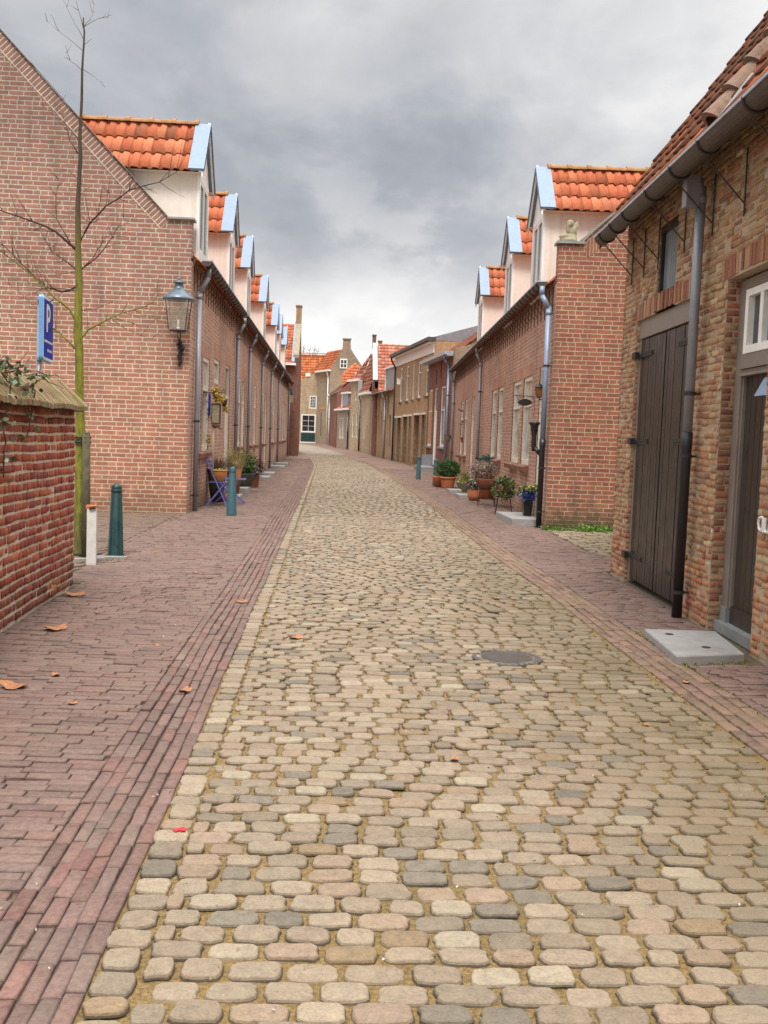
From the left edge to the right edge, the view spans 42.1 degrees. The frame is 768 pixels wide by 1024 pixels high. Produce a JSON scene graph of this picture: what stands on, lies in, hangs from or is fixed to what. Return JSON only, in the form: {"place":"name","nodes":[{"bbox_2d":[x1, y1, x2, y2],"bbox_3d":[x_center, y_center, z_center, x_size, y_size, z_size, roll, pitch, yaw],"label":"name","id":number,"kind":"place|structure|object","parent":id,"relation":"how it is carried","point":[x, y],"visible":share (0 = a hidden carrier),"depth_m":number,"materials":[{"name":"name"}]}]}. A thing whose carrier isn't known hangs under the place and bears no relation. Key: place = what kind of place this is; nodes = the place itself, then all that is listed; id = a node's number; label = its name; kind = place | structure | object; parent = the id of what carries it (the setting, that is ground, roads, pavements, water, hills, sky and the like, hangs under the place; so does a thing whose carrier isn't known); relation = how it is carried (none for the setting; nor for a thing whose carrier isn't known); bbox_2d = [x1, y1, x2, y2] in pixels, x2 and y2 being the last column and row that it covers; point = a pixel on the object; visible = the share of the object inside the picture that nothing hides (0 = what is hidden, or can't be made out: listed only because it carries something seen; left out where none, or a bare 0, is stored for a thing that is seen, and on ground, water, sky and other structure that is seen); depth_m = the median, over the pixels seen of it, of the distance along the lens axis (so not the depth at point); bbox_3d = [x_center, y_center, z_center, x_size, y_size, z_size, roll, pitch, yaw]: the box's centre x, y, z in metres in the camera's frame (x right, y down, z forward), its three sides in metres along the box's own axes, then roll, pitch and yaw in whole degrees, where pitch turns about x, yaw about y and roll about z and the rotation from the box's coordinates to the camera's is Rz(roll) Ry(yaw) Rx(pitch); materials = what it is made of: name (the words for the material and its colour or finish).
{"place":"outdoors","nodes":[
{"label":"outdoors","id":0,"kind":"place"},
{"bbox_2d":[73,511,180,571],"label":"alley pavement","id":1,"kind":"structure","parent":0,"point":[135,524],"depth_m":16.49,"materials":[{"name":"brick"}]},
{"bbox_2d":[35,294,53,374],"bbox_3d":[-4.138,-1.027,12.120,0.107,3.120,0.760,1,4,-9],"label":"parking sign","id":2,"kind":"object","parent":1,"relation":"on","point":[45,312],"visible":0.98,"depth_m":11.79,"materials":[{"name":"blue metal"}]},
{"bbox_2d":[74,432,91,556],"bbox_3d":[-3.691,-0.215,12.204,0.285,1.521,0.175,5,5,30],"label":"tree stake","id":3,"kind":"object","parent":1,"relation":"on","point":[85,437],"visible":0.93,"depth_m":12.09,"materials":[{"name":"brown wood"}]},
{"bbox_2d":[0,0,188,555],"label":"young tree","id":4,"kind":"object","parent":1,"relation":"on","point":[77,315],"visible":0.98,"depth_m":12.02,"materials":[{"name":"green plant"}]},
{"bbox_2d":[0,512,272,920],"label":"pavement","id":5,"kind":"structure","parent":0,"point":[71,747],"depth_m":6.79,"materials":[{"name":"brick"}]},
{"bbox_2d":[0,680,25,688],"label":"fallen leaf","id":6,"kind":"object","parent":5,"relation":"on","point":[7,684],"visible":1,"depth_m":6.04,"materials":[{"name":"orange plant"}]},
{"bbox_2d":[86,505,96,564],"bbox_3d":[-3.405,0.267,11.596,0.118,0.692,0.135,1,4,-10],"label":"white post","id":7,"kind":"object","parent":5,"relation":"on","point":[91,550],"visible":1,"depth_m":11.56,"materials":[{"name":"paint"}]},
{"bbox_2d":[73,556,126,562],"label":"edging kerb","id":8,"kind":"structure","parent":5,"relation":"on","point":[101,558],"depth_m":11.97,"materials":[{"name":"concrete"}]},
{"bbox_2d":[107,483,123,555],"bbox_3d":[-3.325,0.106,12.381,0.200,0.920,0.200,2,4,-3],"label":"bollard","id":9,"kind":"object","parent":5,"relation":"on","point":[115,543],"visible":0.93,"depth_m":12.32,"materials":[{"name":"teal metal"}]},
{"bbox_2d":[226,467,236,515],"bbox_3d":[-2.917,-0.401,19.135,0.200,0.940,0.200,2,4,-3],"label":"bollard","id":10,"kind":"object","parent":5,"relation":"on","point":[231,503],"visible":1,"depth_m":19.07,"materials":[{"name":"teal metal"}]},
{"bbox_2d":[0,462,309,1017],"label":"pavement bed","id":11,"kind":"object","parent":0,"point":[13,896],"visible":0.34,"depth_m":4.51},
{"bbox_2d":[85,513,182,562],"bbox_3d":[-3.691,0.331,15.477,0.083,0.072,7.566,2,4,-3],"label":"alley edge row","id":12,"kind":"object","parent":11,"relation":"on","point":[133,538],"visible":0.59,"depth_m":15.47,"materials":[{"name":"brick"}]},
{"bbox_2d":[0,459,313,1023],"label":"gutter strip","id":13,"kind":"object","parent":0,"point":[71,909],"visible":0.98,"depth_m":3.97,"materials":[{"name":"brick"}]},
{"bbox_2d":[190,458,305,514],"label":"pavement","id":14,"kind":"structure","parent":0,"point":[266,496],"depth_m":26.09,"materials":[{"name":"brick"}]},
{"bbox_2d":[205,458,227,506],"bbox_3d":[-3.520,-0.626,21.103,0.470,1.002,0.412,2,4,-3],"label":"folding chair","id":15,"kind":"object","parent":14,"relation":"on","point":[216,482],"visible":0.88,"depth_m":20.93,"materials":[{"name":"purple paint"}]},
{"bbox_2d":[210,468,227,481],"bbox_3d":[-3.489,-0.795,21.092,0.366,0.298,0.362,2,4,-3],"label":"bowl pot","id":16,"kind":"object","parent":15,"relation":"on","point":[220,474],"visible":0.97,"depth_m":20.98,"materials":[{"name":"orange ceramic"}]},
{"bbox_2d":[207,456,236,501],"bbox_3d":[-3.733,-0.769,22.448,0.965,1.074,0.920,-2,6,-43],"label":"grass pot","id":17,"kind":"object","parent":14,"relation":"on","point":[213,489],"depth_m":22.32,"materials":[{"name":"brown plant"}]},
{"bbox_2d":[213,478,245,504],"bbox_3d":[-3.384,-0.458,21.877,0.677,0.562,0.460,2,4,-3],"label":"folding table","id":18,"kind":"object","parent":14,"relation":"on","point":[227,490],"visible":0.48,"depth_m":21.71,"materials":[{"name":"blue paint"}]},
{"bbox_2d":[231,458,245,478],"bbox_3d":[-3.169,-0.953,21.803,0.457,0.445,0.394,-1,5,-38],"label":"square pot","id":19,"kind":"object","parent":18,"relation":"on","point":[238,466],"visible":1,"depth_m":21.79,"materials":[{"name":"ceramic"}]},
{"bbox_2d":[219,446,255,493],"bbox_3d":[-3.603,-1.016,24.395,1.069,1.282,1.014,0,5,-23],"label":"herb pot","id":20,"kind":"object","parent":14,"relation":"on","point":[239,456],"visible":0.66,"depth_m":24.36,"materials":[{"name":"ceramic"}]},
{"bbox_2d":[224,485,250,493],"bbox_3d":[-3.853,-0.568,26.062,0.640,0.178,1.100,2,4,-3],"label":"doorstep","id":21,"kind":"object","parent":14,"relation":"on","point":[244,490],"visible":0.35,"depth_m":25.53,"materials":[{"name":"concrete"}]},
{"bbox_2d":[235,450,259,486],"bbox_3d":[-3.709,-1.171,26.535,0.756,0.959,0.790,-1,5,-35],"label":"evergreen planter","id":22,"kind":"object","parent":21,"relation":"on","point":[247,474],"visible":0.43,"depth_m":26.33,"materials":[{"name":"green plant"}]},
{"bbox_2d":[250,456,264,486],"bbox_3d":[-3.768,-1.198,29.051,0.626,0.928,0.616,2,4,-3],"label":"trailing planter","id":23,"kind":"object","parent":14,"relation":"on","point":[255,483],"visible":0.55,"depth_m":29.04,"materials":[{"name":"ceramic"}]},
{"bbox_2d":[299,444,343,454],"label":"road","id":24,"kind":"structure","parent":0,"point":[306,449],"depth_m":75.85,"materials":[{"name":"beige stone"}]},
{"bbox_2d":[299,443,413,468],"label":"pavement","id":25,"kind":"structure","parent":0,"point":[379,462],"depth_m":65.29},
{"bbox_2d":[0,0,767,364],"label":"sky","id":26,"kind":"structure","parent":0,"point":[376,155],"materials":[{"name":"grey"}]},
{"bbox_2d":[73,454,767,1023],"bbox_3d":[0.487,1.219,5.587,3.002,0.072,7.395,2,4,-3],"label":"road cobbles","id":27,"kind":"object","parent":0,"point":[563,949],"visible":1,"depth_m":3.97,"materials":[{"name":"stone"}]},
{"bbox_2d":[294,454,444,518],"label":"road cobbles","id":28,"kind":"object","parent":27,"relation":"on","point":[377,492],"visible":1,"depth_m":27.51,"materials":[{"name":"stone"}]},
{"bbox_2d":[253,513,573,617],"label":"road cobbles","id":29,"kind":"object","parent":27,"relation":"on","point":[394,529],"visible":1,"depth_m":11.78,"materials":[{"name":"stone"}]},
{"bbox_2d":[0,537,767,1009],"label":"debris","id":30,"kind":"object","parent":29,"relation":"on","point":[378,759],"visible":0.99,"depth_m":5.28,"materials":[{"name":"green plant"}]},
{"bbox_2d":[81,511,767,768],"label":"moss","id":31,"kind":"object","parent":27,"relation":"on","point":[644,664],"visible":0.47,"depth_m":7.37,"materials":[{"name":"green plant"}]},
{"bbox_2d":[472,649,541,667],"bbox_3d":[0.916,1.100,7.470,0.524,0.038,0.524,2,4,-3],"label":"manhole cover","id":32,"kind":"object","parent":27,"relation":"in","point":[501,657],"visible":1,"depth_m":7.44,"materials":[{"name":"metal"}]},
{"bbox_2d":[381,468,512,521],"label":"pavement","id":33,"kind":"structure","parent":0,"point":[466,509],"depth_m":26.49,"materials":[{"name":"brick"}]},
{"bbox_2d":[416,456,420,479],"bbox_3d":[1.344,-1.712,38.717,0.200,0.900,0.200,2,4,-3],"label":"bollard","id":34,"kind":"object","parent":33,"relation":"on","point":[418,472],"visible":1,"depth_m":38.65,"materials":[{"name":"teal metal"}]},
{"bbox_2d":[414,465,433,471],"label":"doorstep","id":35,"kind":"object","parent":33,"relation":"on","point":[424,468],"visible":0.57,"depth_m":47.18,"materials":[{"name":"grey stone"}]},
{"bbox_2d":[422,454,432,466],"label":"leaning board","id":36,"kind":"object","parent":35,"relation":"on","point":[427,460],"visible":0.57,"depth_m":50.11,"materials":[{"name":"grey"}]},
{"bbox_2d":[432,468,440,486],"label":"terracotta pot","id":37,"kind":"object","parent":33,"relation":"on","point":[436,481],"visible":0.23,"depth_m":33.02,"materials":[{"name":"orange ceramic"}]},
{"bbox_2d":[434,457,461,487],"bbox_3d":[2.099,-1.283,32.459,0.920,1.005,0.912,2,4,-3],"label":"potted plant","id":38,"kind":"object","parent":33,"relation":"on","point":[451,469],"visible":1,"depth_m":32.24,"materials":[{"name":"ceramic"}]},
{"bbox_2d":[455,493,467,497],"bbox_3d":[2.328,-0.456,28.120,0.550,0.088,1.000,2,4,-3],"label":"doorstep","id":39,"kind":"object","parent":33,"relation":"on","point":[461,495],"visible":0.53,"depth_m":27.86,"materials":[{"name":"concrete"}]},
{"bbox_2d":[455,471,472,492],"bbox_3d":[2.315,-0.853,28.678,0.539,0.675,0.575,6,6,42],"label":"stone urn","id":40,"kind":"object","parent":39,"relation":"on","point":[462,483],"visible":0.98,"depth_m":28.59,"materials":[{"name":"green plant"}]},
{"bbox_2d":[467,478,480,500],"bbox_3d":[2.386,-0.608,26.422,0.400,0.592,0.402,2,4,-3],"label":"terracotta pot","id":41,"kind":"object","parent":33,"relation":"on","point":[473,494],"visible":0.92,"depth_m":26.30,"materials":[{"name":"orange ceramic"}]},
{"bbox_2d":[476,452,493,497],"bbox_3d":[2.837,-1.027,27.621,0.588,1.278,0.604,0,5,-22],"label":"conifer pot","id":42,"kind":"object","parent":33,"relation":"on","point":[486,494],"visible":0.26,"depth_m":27.48,"materials":[{"name":"ceramic"}]},
{"bbox_2d":[475,489,496,505],"bbox_3d":[2.527,-0.363,24.622,0.552,0.390,0.552,2,4,-3],"label":"wire stand","id":43,"kind":"object","parent":33,"relation":"on","point":[493,499],"visible":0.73,"depth_m":24.45,"materials":[{"name":"black metal"}]},
{"bbox_2d":[467,459,501,489],"bbox_3d":[2.469,-0.940,24.657,0.902,0.757,0.877,2,4,-3],"label":"hydrangea pot","id":44,"kind":"object","parent":43,"relation":"on","point":[487,469],"visible":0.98,"depth_m":24.51,"materials":[{"name":"ceramic"}]},
{"bbox_2d":[493,496,513,513],"bbox_3d":[2.621,-0.148,21.832,0.472,0.389,0.472,2,4,-3],"label":"wire stand","id":45,"kind":"object","parent":33,"relation":"on","point":[510,506],"visible":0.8,"depth_m":21.68,"materials":[{"name":"black metal"}]},
{"bbox_2d":[490,475,517,499],"bbox_3d":[2.619,-0.529,21.761,0.635,0.560,0.600,2,4,-3],"label":"ivy pot","id":46,"kind":"object","parent":45,"relation":"on","point":[505,488],"visible":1,"depth_m":21.65,"materials":[{"name":"ceramic"}]},
{"bbox_2d":[496,511,541,525],"bbox_3d":[2.675,0.147,19.869,0.600,0.158,1.850,2,4,-3],"label":"doorstep","id":47,"kind":"object","parent":33,"relation":"on","point":[515,518],"visible":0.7,"depth_m":19.28,"materials":[{"name":"concrete"}]},
{"bbox_2d":[515,484,537,515],"bbox_3d":[2.859,-0.253,19.804,0.537,0.648,0.564,2,4,-3],"label":"tapered planter","id":48,"kind":"object","parent":47,"relation":"on","point":[527,493],"visible":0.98,"depth_m":19.74,"materials":[{"name":"blue plant"}]},
{"bbox_2d":[356,457,767,670],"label":"pavement bed","id":49,"kind":"object","parent":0,"point":[667,604],"visible":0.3,"depth_m":10.35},
{"bbox_2d":[359,461,767,761],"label":"gutter strip","id":50,"kind":"object","parent":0,"point":[708,699],"visible":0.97,"depth_m":7.82,"materials":[{"name":"brown brick"}]},
{"bbox_2d":[547,530,612,556],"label":"alley cobbles","id":51,"kind":"object","parent":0,"point":[585,541],"visible":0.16,"depth_m":16.73,"materials":[{"name":"stone"}]},
{"bbox_2d":[534,523,612,532],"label":"weeds","id":52,"kind":"object","parent":51,"relation":"on","point":[603,529],"visible":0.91,"depth_m":18.27,"materials":[{"name":"green plant"}]},
{"bbox_2d":[467,520,767,717],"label":"pavement","id":53,"kind":"structure","parent":0,"point":[590,577],"depth_m":10.99,"materials":[{"name":"brick"}]},
{"bbox_2d":[644,629,743,665],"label":"step slab","id":54,"kind":"structure","parent":53,"relation":"on","point":[680,647],"depth_m":7.78,"materials":[{"name":"concrete"}]},
{"bbox_2d":[593,10,767,665],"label":"warehouse","id":55,"kind":"structure","parent":0,"point":[690,529],"depth_m":9.13,"materials":[{"name":"brick"}]},
{"bbox_2d":[621,300,689,601],"bbox_3d":[2.985,-0.636,10.798,0.146,3.050,2.188,2,4,-2],"label":"double door","id":56,"kind":"structure","parent":55,"relation":"in","point":[662,355],"depth_m":10.80,"materials":[{"name":"brown wood"}]},
{"bbox_2d":[712,271,767,649],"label":"narrow door","id":57,"kind":"structure","parent":55,"relation":"in","point":[734,622],"depth_m":8.43,"materials":[{"name":"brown wood"}]},
{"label":"ground","id":58,"kind":"structure","parent":0,"visible":0},
{"bbox_2d":[0,369,87,633],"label":"garden wall","id":59,"kind":"structure","parent":58,"relation":"on","point":[36,523],"depth_m":8.56,"materials":[{"name":"brick"}]},
{"bbox_2d":[0,356,49,481],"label":"ivy","id":60,"kind":"object","parent":59,"relation":"on","point":[16,380],"visible":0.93,"depth_m":7.55,"materials":[{"name":"green plant"}]},
{"bbox_2d":[0,350,66,388],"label":"bare shrub","id":61,"kind":"object","parent":59,"relation":"on","point":[39,372],"visible":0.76,"depth_m":8.42,"materials":[{"name":"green plant"}]},
{"bbox_2d":[0,28,247,513],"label":"row house","id":62,"kind":"structure","parent":58,"relation":"on","point":[148,427],"depth_m":18.92,"materials":[{"name":"brick"}]},
{"bbox_2d":[163,277,194,365],"bbox_3d":[-3.834,-3.558,18.614,0.593,1.628,0.667,2,4,-3],"label":"wall lantern","id":63,"kind":"object","parent":62,"relation":"attached to","point":[178,293],"depth_m":18.48,"materials":[{"name":"metal"}]},
{"bbox_2d":[199,372,206,458],"bbox_3d":[-3.791,-2.168,20.521,0.235,2.170,1.030,2,4,-3],"label":"window","id":64,"kind":"structure","parent":62,"relation":"in","point":[201,454],"depth_m":20.88,"materials":[{"name":"beige paint"}]},
{"bbox_2d":[201,357,214,458],"bbox_3d":[-3.860,-2.266,21.780,0.235,2.170,1.220,2,4,-3],"label":"window","id":65,"kind":"structure","parent":62,"relation":"in","point":[206,362],"depth_m":22.11,"materials":[{"name":"beige paint"}]},
{"bbox_2d":[203,389,224,404],"bbox_3d":[-3.624,-2.442,21.207,0.500,0.346,0.016,2,4,-3],"label":"wall bracket","id":66,"kind":"object","parent":62,"relation":"attached to","point":[210,392],"depth_m":21.20,"materials":[{"name":"metal"}]},
{"bbox_2d":[205,385,228,451],"bbox_3d":[-3.643,-1.997,21.398,0.607,1.423,0.514,3,5,17],"label":"hanging basket","id":67,"kind":"object","parent":66,"relation":"hanging from","point":[217,396],"visible":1,"depth_m":21.23,"materials":[{"name":"green plant"}]},
{"bbox_2d":[211,403,221,429],"bbox_3d":[-3.554,-2.027,21.230,0.247,0.562,0.217,2,4,-3],"label":"square lantern","id":68,"kind":"object","parent":62,"relation":"attached to","point":[215,415],"visible":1,"depth_m":21.16,"materials":[{"name":"glass"}]},
{"bbox_2d":[214,358,218,383],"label":"window","id":69,"kind":"structure","parent":62,"relation":"in","point":[216,363],"depth_m":23.99,"materials":[{"name":"white glass"}]},
{"bbox_2d":[224,365,228,484],"bbox_3d":[-4.212,-2.260,26.362,0.112,3.180,1.100,2,4,-3],"label":"door","id":70,"kind":"structure","parent":62,"relation":"in","point":[227,368],"depth_m":26.76,"materials":[{"name":"beige paint"}]},
{"bbox_2d":[233,234,264,457],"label":"row house","id":71,"kind":"structure","parent":58,"relation":"on","point":[251,335],"depth_m":30.75,"materials":[{"name":"brick"}]},
{"bbox_2d":[237,378,244,451],"bbox_3d":[-4.300,-2.894,29.724,0.235,2.190,1.220,2,4,-3],"label":"window","id":72,"kind":"structure","parent":71,"relation":"in","point":[238,446],"depth_m":30.17,"materials":[{"name":"beige paint"}]},
{"bbox_2d":[241,378,244,455],"bbox_3d":[-4.486,-2.618,31.292,0.112,3.130,1.000,2,4,-3],"label":"door","id":73,"kind":"structure","parent":71,"relation":"in","point":[243,384],"depth_m":31.67,"materials":[{"name":"beige paint"}]},
{"bbox_2d":[250,274,276,472],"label":"row house","id":74,"kind":"structure","parent":58,"relation":"on","point":[259,306],"depth_m":38.13,"materials":[{"name":"brick"}]},
{"bbox_2d":[253,386,258,448],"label":"window","id":75,"kind":"structure","parent":74,"relation":"in","point":[256,446],"depth_m":36.61,"materials":[{"name":"beige paint"}]},
{"bbox_2d":[265,302,287,468],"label":"row house","id":76,"kind":"structure","parent":58,"relation":"on","point":[274,326],"depth_m":47.07,"materials":[{"name":"brick"}]},
{"bbox_2d":[279,325,294,461],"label":"row house","id":77,"kind":"structure","parent":58,"relation":"on","point":[286,380],"depth_m":58.44,"materials":[{"name":"brick"}]},
{"bbox_2d":[283,305,302,451],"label":"gabled house","id":78,"kind":"structure","parent":58,"relation":"on","point":[293,361],"depth_m":66.56,"materials":[{"name":"red brick"}]},
{"bbox_2d":[289,422,298,455],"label":"brick buttress","id":79,"kind":"structure","parent":58,"relation":"on","point":[293,438],"depth_m":65.61,"materials":[{"name":"brown brick"}]},
{"bbox_2d":[299,352,332,442],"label":"street end house","id":80,"kind":"structure","parent":58,"relation":"on","point":[308,409],"depth_m":95.66,"materials":[{"name":"brown brick"}]},
{"bbox_2d":[301,414,315,432],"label":"window","id":81,"kind":"structure","parent":80,"relation":"in","point":[308,421],"depth_m":95.68,"materials":[{"name":"white paint"}]},
{"bbox_2d":[311,338,365,444],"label":"tall gabled house","id":82,"kind":"structure","parent":58,"relation":"on","point":[343,359],"depth_m":92.97,"materials":[{"name":"brown brick"}]},
{"bbox_2d":[327,373,364,447],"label":"brown brick house","id":83,"kind":"structure","parent":58,"relation":"on","point":[335,400],"depth_m":86.89,"materials":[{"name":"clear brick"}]},
{"bbox_2d":[334,372,369,449],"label":"tiled house","id":84,"kind":"structure","parent":58,"relation":"on","point":[343,409],"depth_m":81.61,"materials":[{"name":"grey brick"}]},
{"bbox_2d":[342,363,364,387],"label":"tiled house","id":85,"kind":"structure","parent":58,"relation":"on","point":[348,373],"depth_m":86.92,"materials":[{"name":"tile"}]},
{"bbox_2d":[347,354,372,453],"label":"yellow corner house","id":86,"kind":"structure","parent":58,"relation":"on","point":[360,410],"depth_m":77.07,"materials":[{"name":"brick"}]},
{"bbox_2d":[367,365,393,459],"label":"lean to house","id":87,"kind":"structure","parent":58,"relation":"on","point":[384,421],"depth_m":66.38,"materials":[{"name":"brown brick"}]},
{"bbox_2d":[369,334,408,455],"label":"gabled tile house","id":88,"kind":"structure","parent":58,"relation":"on","point":[381,360],"depth_m":71.49,"materials":[{"name":"red brick"}]},
{"bbox_2d":[389,326,477,465],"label":"ochre house","id":89,"kind":"structure","parent":58,"relation":"on","point":[410,405],"depth_m":56.48,"materials":[{"name":"brick"}]},
{"bbox_2d":[420,332,476,466],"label":"dark brick house","id":90,"kind":"structure","parent":58,"relation":"on","point":[440,364],"depth_m":48.75,"materials":[{"name":"brown brick"}]},
{"bbox_2d":[433,388,437,464],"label":"door","id":91,"kind":"structure","parent":90,"relation":"in","point":[436,390],"depth_m":50.44,"materials":[{"name":"white paint"}]},
{"bbox_2d":[436,386,445,449],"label":"window","id":92,"kind":"structure","parent":90,"relation":"in","point":[441,447],"depth_m":48.48,"materials":[{"name":"white paint"}]},
{"bbox_2d":[449,344,473,458],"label":"house","id":93,"kind":"structure","parent":58,"relation":"on","point":[459,352],"depth_m":43.75,"materials":[{"name":"brown brick"}]},
{"bbox_2d":[449,265,505,481],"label":"row house","id":94,"kind":"structure","parent":58,"relation":"on","point":[489,297],"depth_m":34.88,"materials":[{"name":"brick"}]},
{"bbox_2d":[459,399,467,459],"bbox_3d":[3.062,-3.110,37.598,0.289,2.260,1.322,2,4,0],"label":"window","id":95,"kind":"structure","parent":94,"relation":"in","point":[460,456],"depth_m":38.06,"materials":[{"name":"beige paint"}]},
{"bbox_2d":[469,393,474,480],"bbox_3d":[3.132,-2.587,34.826,0.108,3.080,1.002,2,4,0],"label":"door","id":96,"kind":"structure","parent":94,"relation":"in","point":[474,393],"depth_m":35.21,"materials":[{"name":"beige paint"}]},
{"bbox_2d":[473,163,648,530],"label":"row house","id":97,"kind":"structure","parent":58,"relation":"on","point":[556,329],"depth_m":18.64,"materials":[{"name":"brick"}]},
{"bbox_2d":[490,389,496,456],"bbox_3d":[3.044,-2.402,28.111,0.314,2.080,1.331,2,4,-3],"label":"window","id":98,"kind":"structure","parent":97,"relation":"in","point":[495,391],"depth_m":28.56,"materials":[{"name":"beige paint"}]},
{"bbox_2d":[490,386,503,465],"bbox_3d":[3.066,-2.284,26.563,0.284,2.080,1.222,2,4,0],"label":"window","id":99,"kind":"structure","parent":97,"relation":"in","point":[498,461],"depth_m":26.95,"materials":[{"name":"beige paint"}]},
{"bbox_2d":[504,380,520,469],"bbox_3d":[3.074,-2.030,23.343,0.298,2.060,1.472,2,4,0],"label":"window","id":100,"kind":"structure","parent":97,"relation":"in","point":[517,389],"depth_m":23.71,"materials":[{"name":"beige paint"}]},
{"bbox_2d":[513,375,532,472],"bbox_3d":[3.073,-1.899,21.625,0.294,2.060,1.412,2,4,0],"label":"window","id":101,"kind":"structure","parent":97,"relation":"in","point":[524,467],"depth_m":21.91,"materials":[{"name":"beige paint"}]},
{"bbox_2d":[515,395,534,405],"bbox_3d":[2.888,-2.211,20.477,0.427,0.480,0.023,2,4,-3],"label":"oval sign","id":102,"kind":"object","parent":97,"relation":"attached to","point":[524,402],"visible":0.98,"depth_m":20.46,"materials":[{"name":"metal"}]},
{"bbox_2d":[534,367,542,515],"bbox_3d":[3.120,-1.372,19.586,0.145,2.960,0.834,2,4,-3],"label":"door","id":103,"kind":"structure","parent":97,"relation":"in","point":[540,406],"depth_m":19.94,"materials":[{"name":"beige paint"}]},
{"bbox_2d":[535,381,542,399],"bbox_3d":[2.995,-2.329,19.041,0.238,0.385,0.182,2,4,-3],"label":"wall lantern","id":104,"kind":"object","parent":97,"relation":"attached to","point":[538,389],"depth_m":18.99,"materials":[{"name":"orange glass"}]},
{"bbox_2d":[559,220,578,240],"bbox_3d":[3.395,-5.141,18.291,0.322,0.424,0.323,3,5,18],"label":"cherub statue","id":105,"kind":"object","parent":97,"relation":"on","point":[570,234],"visible":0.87,"depth_m":18.22,"materials":[{"name":"stone"}]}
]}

